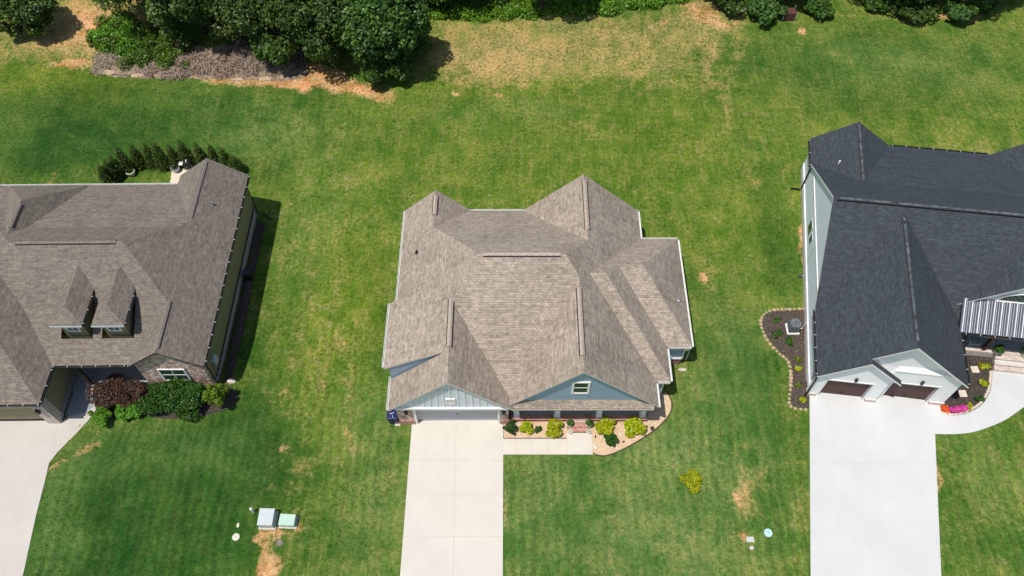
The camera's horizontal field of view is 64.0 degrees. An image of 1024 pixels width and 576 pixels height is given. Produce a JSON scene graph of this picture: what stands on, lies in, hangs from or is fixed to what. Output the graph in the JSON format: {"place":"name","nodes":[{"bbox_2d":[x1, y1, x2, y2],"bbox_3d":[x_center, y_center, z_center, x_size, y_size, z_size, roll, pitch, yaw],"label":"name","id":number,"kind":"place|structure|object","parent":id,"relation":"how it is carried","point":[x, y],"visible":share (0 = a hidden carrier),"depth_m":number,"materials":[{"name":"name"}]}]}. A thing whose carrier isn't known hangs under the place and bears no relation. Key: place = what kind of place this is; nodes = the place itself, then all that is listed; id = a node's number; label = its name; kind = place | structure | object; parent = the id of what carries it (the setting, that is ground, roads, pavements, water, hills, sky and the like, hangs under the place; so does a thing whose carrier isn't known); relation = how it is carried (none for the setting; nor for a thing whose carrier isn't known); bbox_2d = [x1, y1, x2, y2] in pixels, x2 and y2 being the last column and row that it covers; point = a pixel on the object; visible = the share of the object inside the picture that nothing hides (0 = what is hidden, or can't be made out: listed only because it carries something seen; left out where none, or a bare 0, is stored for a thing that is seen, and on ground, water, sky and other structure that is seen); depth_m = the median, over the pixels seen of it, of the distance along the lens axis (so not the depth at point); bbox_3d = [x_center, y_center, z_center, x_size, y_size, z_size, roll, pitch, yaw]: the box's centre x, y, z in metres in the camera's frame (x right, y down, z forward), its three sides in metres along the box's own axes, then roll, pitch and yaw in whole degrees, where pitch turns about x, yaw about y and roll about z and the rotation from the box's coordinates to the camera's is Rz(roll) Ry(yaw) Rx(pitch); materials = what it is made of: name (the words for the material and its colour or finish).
{"place":"outdoors","nodes":[
{"label":"outdoors","id":0,"kind":"place"},
{"bbox_2d":[0,406,95,575],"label":"driveway","id":1,"kind":"structure","parent":0,"point":[27,454],"depth_m":49.34,"materials":[{"name":"concrete"}]},
{"bbox_2d":[400,420,502,575],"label":"driveway","id":2,"kind":"structure","parent":0,"point":[473,489],"depth_m":48.42,"materials":[{"name":"concrete"}]},
{"bbox_2d":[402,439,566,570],"bbox_3d":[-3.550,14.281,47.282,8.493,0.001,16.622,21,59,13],"label":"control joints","id":3,"kind":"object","parent":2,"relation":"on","point":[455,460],"visible":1,"depth_m":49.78,"materials":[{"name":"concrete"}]},
{"bbox_2d":[0,0,1023,575],"bbox_3d":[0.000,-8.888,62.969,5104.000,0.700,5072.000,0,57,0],"label":"lawn","id":4,"kind":"structure","parent":0,"point":[736,388],"depth_m":59.60,"materials":[{"name":"plant"}]},
{"bbox_2d":[0,0,58,36],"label":"tree","id":5,"kind":"object","parent":4,"relation":"on","point":[31,14],"visible":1,"depth_m":68.18,"materials":[{"name":"green plant"}]},
{"bbox_2d":[65,390,94,415],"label":"walkway","id":6,"kind":"structure","parent":4,"relation":"on","point":[78,404],"depth_m":51.81,"materials":[{"name":"concrete"}]},
{"bbox_2d":[87,406,111,426],"bbox_3d":[-25.511,7.974,50.921,1.673,1.048,1.185,37,64,21],"label":"shrub","id":7,"kind":"object","parent":4,"relation":"on","point":[101,416],"visible":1,"depth_m":50.66,"materials":[{"name":"green plant"}]},
{"bbox_2d":[96,163,115,183],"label":"arborvitae","id":8,"kind":"object","parent":4,"relation":"on","point":[104,178],"visible":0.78,"depth_m":60.63,"materials":[{"name":"green plant"}]},
{"bbox_2d":[101,157,122,182],"bbox_3d":[-29.989,-8.805,61.001,1.122,2.698,1.120,-17,58,-11],"label":"arborvitae","id":9,"kind":"object","parent":4,"relation":"on","point":[110,171],"visible":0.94,"depth_m":61.01,"materials":[{"name":"green plant"}]},
{"bbox_2d":[86,14,140,57],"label":"brambles","id":10,"kind":"object","parent":4,"relation":"on","point":[120,49],"visible":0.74,"depth_m":69.94,"materials":[{"name":"green plant"}]},
{"bbox_2d":[107,154,126,179],"bbox_3d":[-29.767,-9.203,61.313,1.166,2.614,1.154,0,57,0],"label":"arborvitae","id":11,"kind":"object","parent":4,"relation":"on","point":[113,162],"visible":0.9,"depth_m":61.20,"materials":[{"name":"green plant"}]},
{"bbox_2d":[92,0,157,14],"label":"tree","id":12,"kind":"object","parent":4,"relation":"on","point":[117,2],"visible":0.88,"depth_m":67.16,"materials":[{"name":"green plant"}]},
{"bbox_2d":[113,144,136,176],"bbox_3d":[-29.229,-9.708,61.358,1.356,3.137,1.349,0,57,0],"label":"arborvitae","id":13,"kind":"object","parent":4,"relation":"on","point":[124,161],"visible":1,"depth_m":61.45,"materials":[{"name":"green plant"}]},
{"bbox_2d":[0,158,270,423],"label":"house","id":14,"kind":"structure","parent":4,"relation":"on","point":[142,282],"depth_m":50.53,"materials":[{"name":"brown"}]},
{"bbox_2d":[0,419,44,420],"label":"garage door","id":15,"kind":"structure","parent":14,"relation":"in","point":[2,419],"depth_m":51.16,"materials":[{"name":"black metal"}]},
{"bbox_2d":[65,328,81,331],"bbox_3d":[-26.460,2.393,49.241,0.840,0.820,0.060,0,57,0],"label":"window","id":16,"kind":"structure","parent":14,"relation":"in","point":[68,329],"depth_m":49.43,"materials":[{"name":"white glass"}]},
{"bbox_2d":[107,327,122,330],"bbox_3d":[-23.980,2.368,49.258,0.840,0.820,0.060,0,57,0],"label":"window","id":17,"kind":"structure","parent":14,"relation":"in","point":[108,328],"depth_m":49.41,"materials":[{"name":"white glass"}]},
{"bbox_2d":[156,369,191,380],"bbox_3d":[-21.000,5.410,50.975,1.680,1.530,0.060,0,57,0],"label":"window","id":18,"kind":"structure","parent":14,"relation":"in","point":[167,374],"depth_m":50.94,"materials":[{"name":"white glass"}]},
{"bbox_2d":[128,143,148,170],"bbox_3d":[-28.371,-10.009,61.819,1.183,2.654,1.180,-18,59,-12],"label":"arborvitae","id":19,"kind":"object","parent":4,"relation":"on","point":[136,158],"visible":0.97,"depth_m":61.86,"materials":[{"name":"green plant"}]},
{"bbox_2d":[85,4,200,70],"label":"brambles","id":20,"kind":"object","parent":4,"relation":"on","point":[160,53],"visible":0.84,"depth_m":69.53,"materials":[{"name":"green plant"}]},
{"bbox_2d":[141,142,159,169],"bbox_3d":[-27.440,-10.094,61.851,1.329,2.696,1.313,-21,59,-13],"label":"arborvitae","id":21,"kind":"object","parent":4,"relation":"on","point":[147,154],"visible":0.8,"depth_m":61.85,"materials":[{"name":"green plant"}]},
{"bbox_2d":[149,136,170,172],"bbox_3d":[-26.567,-10.121,61.460,1.286,3.499,1.347,-21,59,-13],"label":"arborvitae","id":22,"kind":"object","parent":4,"relation":"on","point":[162,160],"visible":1,"depth_m":61.69,"materials":[{"name":"green plant"}]},
{"bbox_2d":[92,384,237,418],"bbox_3d":[-22.215,7.204,52.016,9.502,0.100,2.432,0,57,0],"label":"mulch bed","id":23,"kind":"object","parent":4,"relation":"on","point":[230,400],"visible":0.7,"depth_m":51.69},
{"bbox_2d":[86,373,141,407],"bbox_3d":[-25.123,6.597,51.629,3.121,1.384,2.538,17,58,11],"label":"shrub","id":24,"kind":"object","parent":23,"relation":"on","point":[109,398],"visible":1,"depth_m":51.32,"materials":[{"name":"red plant"}]},
{"bbox_2d":[113,403,130,420],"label":"shrub","id":25,"kind":"object","parent":23,"relation":"on","point":[119,413],"visible":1,"depth_m":50.93,"materials":[{"name":"green plant"}]},
{"bbox_2d":[127,403,140,417],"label":"shrub","id":26,"kind":"object","parent":23,"relation":"on","point":[133,412],"visible":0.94,"depth_m":50.91,"materials":[{"name":"green plant"}]},
{"bbox_2d":[126,383,149,403],"bbox_3d":[-23.503,6.603,51.677,1.310,1.297,1.700,-39,65,-22],"label":"shrub","id":27,"kind":"object","parent":23,"relation":"on","point":[136,392],"visible":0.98,"depth_m":51.37,"materials":[{"name":"red plant"}]},
{"bbox_2d":[134,377,204,421],"bbox_3d":[-21.229,6.674,51.383,4.325,1.722,3.194,8,57,5],"label":"shrub","id":28,"kind":"object","parent":23,"relation":"on","point":[167,396],"visible":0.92,"depth_m":50.73,"materials":[{"name":"green plant"}]},
{"bbox_2d":[180,382,209,408],"bbox_3d":[-19.667,6.821,51.255,2.340,1.779,1.647,0,57,0],"label":"shrub","id":29,"kind":"object","parent":23,"relation":"on","point":[199,389],"visible":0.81,"depth_m":50.82,"materials":[{"name":"green plant"}]},
{"bbox_2d":[202,383,229,406],"bbox_3d":[-18.464,6.710,50.935,1.566,2.410,1.543,0,57,0],"label":"shrub","id":30,"kind":"object","parent":23,"relation":"on","point":[214,393],"visible":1,"depth_m":50.45,"materials":[{"name":"green plant"}]},
{"bbox_2d":[165,144,182,168],"bbox_3d":[-25.616,-10.024,61.769,1.196,2.774,1.169,0,57,0],"label":"arborvitae","id":31,"kind":"object","parent":4,"relation":"on","point":[173,159],"visible":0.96,"depth_m":61.79,"materials":[{"name":"green plant"}]},
{"bbox_2d":[170,165,194,182],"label":"patio","id":32,"kind":"structure","parent":4,"relation":"on","point":[175,178],"depth_m":62.35,"materials":[{"name":"concrete"}]},
{"bbox_2d":[179,159,191,168],"bbox_3d":[-24.741,-9.334,62.211,0.957,1.024,0.660,0,57,0],"label":"kettle grill","id":33,"kind":"object","parent":32,"relation":"on","point":[186,163],"visible":0.94,"depth_m":61.88,"materials":[{"name":"black metal"}]},
{"bbox_2d":[143,0,226,50],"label":"tree","id":34,"kind":"object","parent":4,"relation":"on","point":[188,11],"visible":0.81,"depth_m":65.80,"materials":[{"name":"green plant"}]},
{"bbox_2d":[176,138,195,169],"bbox_3d":[-24.768,-10.265,61.818,1.378,3.018,1.454,0,57,0],"label":"arborvitae","id":35,"kind":"object","parent":4,"relation":"on","point":[184,155],"visible":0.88,"depth_m":61.86,"materials":[{"name":"green plant"}]},
{"bbox_2d":[88,45,308,81],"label":"mulch bed","id":36,"kind":"object","parent":4,"relation":"on","point":[302,70],"visible":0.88,"depth_m":68.52,"materials":[{"name":"wood"}]},
{"bbox_2d":[99,70,116,74],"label":"boulder","id":37,"kind":"object","parent":36,"relation":"on","point":[109,72],"visible":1,"depth_m":68.29,"materials":[{"name":"stone"}]},
{"bbox_2d":[91,51,125,76],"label":"dry brush","id":38,"kind":"object","parent":36,"relation":"on","point":[102,63],"visible":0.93,"depth_m":68.96,"materials":[{"name":"plant"}]},
{"bbox_2d":[131,73,145,77],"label":"boulder","id":39,"kind":"object","parent":36,"relation":"on","point":[136,75],"visible":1,"depth_m":68.13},
{"bbox_2d":[138,32,306,81],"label":"dry brush","id":40,"kind":"object","parent":36,"relation":"on","point":[198,62],"visible":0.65,"depth_m":68.56,"materials":[{"name":"plant"}]},
{"bbox_2d":[259,76,271,80],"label":"boulder","id":41,"kind":"object","parent":36,"relation":"on","point":[265,78],"visible":1,"depth_m":67.95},
{"bbox_2d":[248,26,291,65],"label":"shrub","id":42,"kind":"object","parent":36,"relation":"on","point":[263,46],"visible":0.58,"depth_m":66.29,"materials":[{"name":"green plant"}]},
{"bbox_2d":[192,142,208,164],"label":"arborvitae","id":43,"kind":"object","parent":4,"relation":"on","point":[200,156],"visible":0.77,"depth_m":61.87,"materials":[{"name":"green plant"}]},
{"bbox_2d":[207,142,221,163],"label":"arborvitae","id":44,"kind":"object","parent":4,"relation":"on","point":[212,154],"visible":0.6,"depth_m":61.72,"materials":[{"name":"green plant"}]},
{"bbox_2d":[218,146,230,165],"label":"arborvitae","id":45,"kind":"object","parent":4,"relation":"on","point":[224,157],"visible":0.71,"depth_m":61.74,"materials":[{"name":"green plant"}]},
{"bbox_2d":[190,0,279,49],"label":"tree","id":46,"kind":"object","parent":4,"relation":"on","point":[226,8],"visible":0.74,"depth_m":64.95,"materials":[{"name":"green plant"}]},
{"bbox_2d":[228,153,245,171],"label":"arborvitae","id":47,"kind":"object","parent":4,"relation":"on","point":[235,164],"visible":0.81,"depth_m":61.98,"materials":[{"name":"green plant"}]},
{"bbox_2d":[224,220,265,381],"bbox_3d":[-18.416,0.534,56.801,0.631,0.499,13.594,-1,57,-1],"label":"mulch bed","id":48,"kind":"object","parent":4,"relation":"on","point":[243,310],"visible":1,"depth_m":56.44,"materials":[{"name":"wood"}]},
{"bbox_2d":[242,269,252,280],"bbox_3d":[-18.551,-0.880,57.482,0.600,0.900,0.591,0,57,0],"label":"rain barrel","id":49,"kind":"object","parent":48,"relation":"on","point":[247,274],"visible":1,"depth_m":57.18,"materials":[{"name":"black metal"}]},
{"bbox_2d":[257,508,278,529],"bbox_3d":[-14.196,13.382,47.544,1.019,0.730,1.127,0,57,0],"label":"utility box","id":50,"kind":"object","parent":4,"relation":"on","point":[267,518],"visible":1,"depth_m":47.33,"materials":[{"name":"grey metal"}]},
{"bbox_2d":[278,514,298,528],"bbox_3d":[-13.009,13.525,47.570,1.040,0.530,0.780,3,57,2],"label":"utility box","id":51,"kind":"object","parent":4,"relation":"on","point":[287,521],"visible":1,"depth_m":47.40,"materials":[{"name":"green metal"}]},
{"bbox_2d":[250,0,352,61],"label":"tree","id":52,"kind":"object","parent":4,"relation":"on","point":[304,22],"visible":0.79,"depth_m":64.03,"materials":[{"name":"green plant"}]},
{"bbox_2d":[334,0,432,71],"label":"tree","id":53,"kind":"object","parent":4,"relation":"on","point":[371,30],"visible":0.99,"depth_m":63.41,"materials":[{"name":"green plant"}]},
{"bbox_2d":[358,48,413,84],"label":"shrub","id":54,"kind":"object","parent":4,"relation":"on","point":[400,66],"visible":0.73,"depth_m":65.98,"materials":[{"name":"green plant"}]},
{"bbox_2d":[386,409,397,423],"bbox_3d":[-7.365,7.973,50.826,0.684,1.083,0.830,0,57,0],"label":"recycling bin","id":55,"kind":"object","parent":4,"relation":"on","point":[392,417],"visible":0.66,"depth_m":50.36,"materials":[{"name":"blue plastic"}]},
{"bbox_2d":[427,0,448,4],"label":"tree","id":56,"kind":"object","parent":4,"relation":"on","point":[438,1],"visible":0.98,"depth_m":70.75,"materials":[{"name":"green plant"}]},
{"bbox_2d":[427,0,544,22],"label":"brambles","id":57,"kind":"object","parent":4,"relation":"on","point":[492,10],"visible":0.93,"depth_m":72.19,"materials":[{"name":"green plant"}]},
{"bbox_2d":[504,438,565,438],"bbox_3d":[1.423,9.271,50.562,3.858,0.052,0.060,0,57,0],"label":"bed edging","id":58,"kind":"object","parent":4,"relation":"on","point":[534,438],"visible":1,"depth_m":50.54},
{"bbox_2d":[503,421,567,437],"bbox_3d":[1.524,8.757,50.995,4.138,0.100,1.302,0,57,0],"label":"gravel bed","id":59,"kind":"object","parent":4,"relation":"on","point":[540,434],"visible":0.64,"depth_m":50.80,"materials":[{"name":"gravel"}]},
{"bbox_2d":[502,419,516,434],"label":"shrub","id":60,"kind":"object","parent":59,"relation":"on","point":[510,427],"visible":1,"depth_m":50.34,"materials":[{"name":"green plant"}]},
{"bbox_2d":[519,421,533,434],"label":"shrub","id":61,"kind":"object","parent":59,"relation":"on","point":[526,427],"visible":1,"depth_m":50.52,"materials":[{"name":"yellow plant"}]},
{"bbox_2d":[545,418,562,437],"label":"shrub","id":62,"kind":"object","parent":59,"relation":"on","point":[554,429],"visible":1,"depth_m":50.35,"materials":[{"name":"yellow plant"}]},
{"bbox_2d":[382,175,693,431],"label":"house","id":63,"kind":"structure","parent":4,"relation":"on","point":[567,301],"depth_m":48.76,"materials":[{"name":"beige"}]},
{"bbox_2d":[413,410,499,423],"bbox_3d":[-3.370,7.717,50.243,5.260,2.340,0.331,0,57,0],"label":"garage door","id":64,"kind":"structure","parent":63,"relation":"in","point":[418,414],"depth_m":50.53,"materials":[{"name":"white metal"}]},
{"bbox_2d":[571,382,590,393],"bbox_3d":[3.950,5.743,47.047,1.040,1.510,0.060,0,57,0],"label":"window","id":65,"kind":"structure","parent":63,"relation":"in","point":[577,387],"depth_m":47.03,"materials":[{"name":"white glass"}]},
{"bbox_2d":[503,433,592,454],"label":"walkway","id":66,"kind":"structure","parent":4,"relation":"on","point":[579,444],"depth_m":50.28,"materials":[{"name":"concrete"}]},
{"bbox_2d":[566,418,574,427],"bbox_3d":[3.614,8.406,50.764,0.512,0.711,0.501,-21,59,-13],"label":"planter","id":67,"kind":"object","parent":4,"relation":"on","point":[570,422],"visible":1,"depth_m":50.59,"materials":[{"name":"stone"}]},
{"bbox_2d":[585,419,592,427],"bbox_3d":[4.785,8.401,50.748,0.524,0.744,0.500,0,57,0],"label":"planter","id":68,"kind":"object","parent":4,"relation":"on","point":[589,423],"visible":1,"depth_m":50.54,"materials":[{"name":"stone"}]},
{"bbox_2d":[538,0,688,16],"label":"brambles","id":69,"kind":"object","parent":4,"relation":"on","point":[602,7],"visible":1,"depth_m":72.52,"materials":[{"name":"green plant"}]},
{"bbox_2d":[591,393,670,454],"bbox_3d":[7.463,8.485,51.172,6.044,0.100,2.605,-19,59,-12],"label":"gravel bed","id":70,"kind":"object","parent":4,"relation":"on","point":[657,416],"visible":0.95,"depth_m":50.87,"materials":[{"name":"gravel"}]},
{"bbox_2d":[595,415,615,434],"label":"shrub","id":71,"kind":"object","parent":70,"relation":"on","point":[605,424],"visible":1,"depth_m":50.54,"materials":[{"name":"yellow plant"}]},
{"bbox_2d":[603,433,618,445],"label":"shrub","id":72,"kind":"object","parent":70,"relation":"on","point":[611,439],"visible":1,"depth_m":49.90,"materials":[{"name":"green plant"}]},
{"bbox_2d":[623,416,646,437],"bbox_3d":[7.600,8.556,50.627,1.474,0.902,1.423,0,57,0],"label":"shrub","id":73,"kind":"object","parent":70,"relation":"on","point":[633,425],"visible":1,"depth_m":50.35,"materials":[{"name":"yellow plant"}]},
{"bbox_2d":[595,393,672,455],"bbox_3d":[7.929,8.822,50.857,6.431,0.061,1.299,-35,63,-21],"label":"bed edging","id":74,"kind":"object","parent":4,"relation":"on","point":[645,436],"visible":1,"depth_m":50.61,"materials":[{"name":"stone"}]},
{"bbox_2d":[678,468,701,493],"bbox_3d":[10.776,11.533,48.838,1.272,0.790,1.424,-29,61,-18],"label":"shrub","id":75,"kind":"object","parent":4,"relation":"on","point":[692,479],"visible":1,"depth_m":48.67,"materials":[{"name":"yellow plant"}]},
{"bbox_2d":[715,0,752,14],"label":"shrub","id":76,"kind":"object","parent":4,"relation":"on","point":[734,6],"visible":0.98,"depth_m":71.47,"materials":[{"name":"green plant"}]},
{"bbox_2d":[747,0,788,25],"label":"shrub","id":77,"kind":"object","parent":4,"relation":"on","point":[759,9],"visible":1,"depth_m":71.11,"materials":[{"name":"green plant"}]},
{"bbox_2d":[764,528,772,536],"bbox_3d":[14.812,14.154,47.367,0.518,0.138,0.513,0,57,0],"label":"access cover","id":78,"kind":"object","parent":4,"relation":"on","point":[768,532],"visible":1,"depth_m":47.32,"materials":[{"name":"plastic"}]},
{"bbox_2d":[762,310,808,408],"bbox_3d":[18.518,4.574,53.743,3.358,0.100,7.306,0,57,0],"label":"mulch bed","id":79,"kind":"object","parent":4,"relation":"on","point":[780,344],"visible":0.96,"depth_m":54.23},
{"bbox_2d":[772,329,782,337],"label":"plant","id":80,"kind":"object","parent":79,"relation":"on","point":[778,333],"visible":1,"depth_m":54.53,"materials":[{"name":"green plant"}]},
{"bbox_2d":[785,335,793,345],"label":"plant","id":81,"kind":"object","parent":79,"relation":"on","point":[789,340],"visible":1,"depth_m":54.20,"materials":[{"name":"green plant"}]},
{"bbox_2d":[785,319,805,334],"bbox_3d":[18.868,2.478,54.426,1.026,1.101,0.830,0,57,0],"label":"air conditioner","id":82,"kind":"object","parent":79,"relation":"on","point":[793,326],"visible":1,"depth_m":54.28,"materials":[{"name":"metal"}]},
{"bbox_2d":[781,5,797,20],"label":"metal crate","id":83,"kind":"object","parent":4,"relation":"on","point":[791,14],"visible":0.89,"depth_m":71.77,"materials":[{"name":"metal"}]},
{"bbox_2d":[802,0,834,18],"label":"shrub","id":84,"kind":"object","parent":4,"relation":"on","point":[822,8],"visible":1,"depth_m":71.77,"materials":[{"name":"green plant"}]},
{"bbox_2d":[861,0,888,11],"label":"shrub","id":85,"kind":"object","parent":4,"relation":"on","point":[873,5],"visible":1,"depth_m":72.10,"materials":[{"name":"green plant"}]},
{"bbox_2d":[790,122,1023,404],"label":"house","id":86,"kind":"structure","parent":4,"relation":"on","point":[913,267],"depth_m":51.54,"materials":[{"name":"grey"}]},
{"bbox_2d":[808,219,812,236],"bbox_3d":[20.849,-4.211,57.300,0.020,1.030,0.981,8,57,5],"label":"window","id":87,"kind":"structure","parent":86,"relation":"in","point":[810,226],"depth_m":57.24,"materials":[{"name":"white"}]},
{"bbox_2d":[816,379,875,399],"bbox_3d":[20.838,6.247,51.238,2.970,2.250,0.291,6,57,4],"label":"garage door","id":88,"kind":"structure","parent":86,"relation":"in","point":[831,386],"depth_m":51.38,"materials":[{"name":"wood"}]},
{"bbox_2d":[878,381,941,402],"bbox_3d":[24.811,6.402,51.136,3.030,2.250,0.291,6,57,4],"label":"garage door","id":89,"kind":"structure","parent":86,"relation":"in","point":[907,390],"depth_m":51.30,"materials":[{"name":"wood"}]},
{"bbox_2d":[964,336,980,347],"bbox_3d":[29.958,3.330,53.172,0.709,0.940,0.805,8,57,5],"label":"porch chair","id":90,"kind":"object","parent":86,"relation":"on","point":[973,340],"visible":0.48,"depth_m":53.07,"materials":[{"name":"grey wicker"}]},
{"bbox_2d":[993,344,1004,353],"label":"potted plant","id":91,"kind":"object","parent":86,"relation":"on","point":[999,349],"visible":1,"depth_m":52.60,"materials":[{"name":"green plant"}]},
{"bbox_2d":[995,294,1023,303],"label":"half round window","id":92,"kind":"structure","parent":86,"relation":"in","point":[1014,298],"depth_m":50.89,"materials":[{"name":"white glass"}]},
{"bbox_2d":[895,0,929,8],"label":"tree","id":93,"kind":"object","parent":4,"relation":"on","point":[901,3],"visible":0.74,"depth_m":70.92,"materials":[{"name":"green plant"}]},
{"bbox_2d":[884,0,942,23],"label":"shrub","id":94,"kind":"object","parent":4,"relation":"on","point":[915,12],"visible":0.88,"depth_m":71.17,"materials":[{"name":"green plant"}]},
{"bbox_2d":[947,3,979,22],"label":"shrub","id":95,"kind":"object","parent":4,"relation":"on","point":[962,12],"visible":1,"depth_m":70.77,"materials":[{"name":"green plant"}]},
{"bbox_2d":[943,355,992,414],"bbox_3d":[29.466,6.258,52.639,2.306,0.100,6.005,29,61,18],"label":"mulch bed","id":96,"kind":"object","parent":4,"relation":"on","point":[975,389],"visible":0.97,"depth_m":52.50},
{"bbox_2d":[940,405,949,413],"bbox_3d":[27.253,7.616,51.515,0.574,0.448,0.638,0,57,0],"label":"flower mound","id":97,"kind":"object","parent":96,"relation":"on","point":[944,408],"visible":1,"depth_m":51.41,"materials":[{"name":"orange plant"}]},
{"bbox_2d":[948,404,968,412],"bbox_3d":[28.048,7.624,51.480,1.353,0.507,0.547,-10,57,-6],"label":"flower mound","id":98,"kind":"object","parent":96,"relation":"on","point":[959,409],"visible":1,"depth_m":51.34,"materials":[{"name":"pink plant"}]},
{"bbox_2d":[958,390,967,396],"bbox_3d":[28.754,6.731,52.254,0.480,0.060,0.480,0,57,0],"label":"stepping stone","id":99,"kind":"object","parent":96,"relation":"on","point":[962,393],"visible":1,"depth_m":52.22,"materials":[{"name":"stone"}]},
{"bbox_2d":[970,366,979,372],"bbox_3d":[30.073,5.290,53.201,0.480,0.060,0.480,0,57,0],"label":"stepping stone","id":100,"kind":"object","parent":96,"relation":"on","point":[974,369],"visible":1,"depth_m":53.16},
{"bbox_2d":[979,379,989,386],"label":"plant","id":101,"kind":"object","parent":96,"relation":"on","point":[984,382],"visible":1,"depth_m":52.37,"materials":[{"name":"yellow plant"}]},
{"bbox_2d":[978,363,991,369],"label":"plant","id":102,"kind":"object","parent":96,"relation":"on","point":[982,366],"visible":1,"depth_m":53.07,"materials":[{"name":"yellow plant"}]},
{"bbox_2d":[941,0,995,10],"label":"tree","id":103,"kind":"object","parent":4,"relation":"on","point":[987,2],"visible":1,"depth_m":71.28,"materials":[{"name":"green plant"}]},
{"bbox_2d":[935,370,1023,433],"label":"walkway","id":104,"kind":"structure","parent":4,"relation":"on","point":[1004,400],"depth_m":51.64,"materials":[{"name":"concrete"}]},
{"bbox_2d":[977,0,998,14],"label":"shrub","id":105,"kind":"object","parent":4,"relation":"on","point":[991,9],"visible":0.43,"depth_m":71.86,"materials":[{"name":"green plant"}]},
{"bbox_2d":[809,392,941,575],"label":"driveway","id":106,"kind":"structure","parent":0,"point":[873,493],"depth_m":48.86,"materials":[{"name":"concrete"}]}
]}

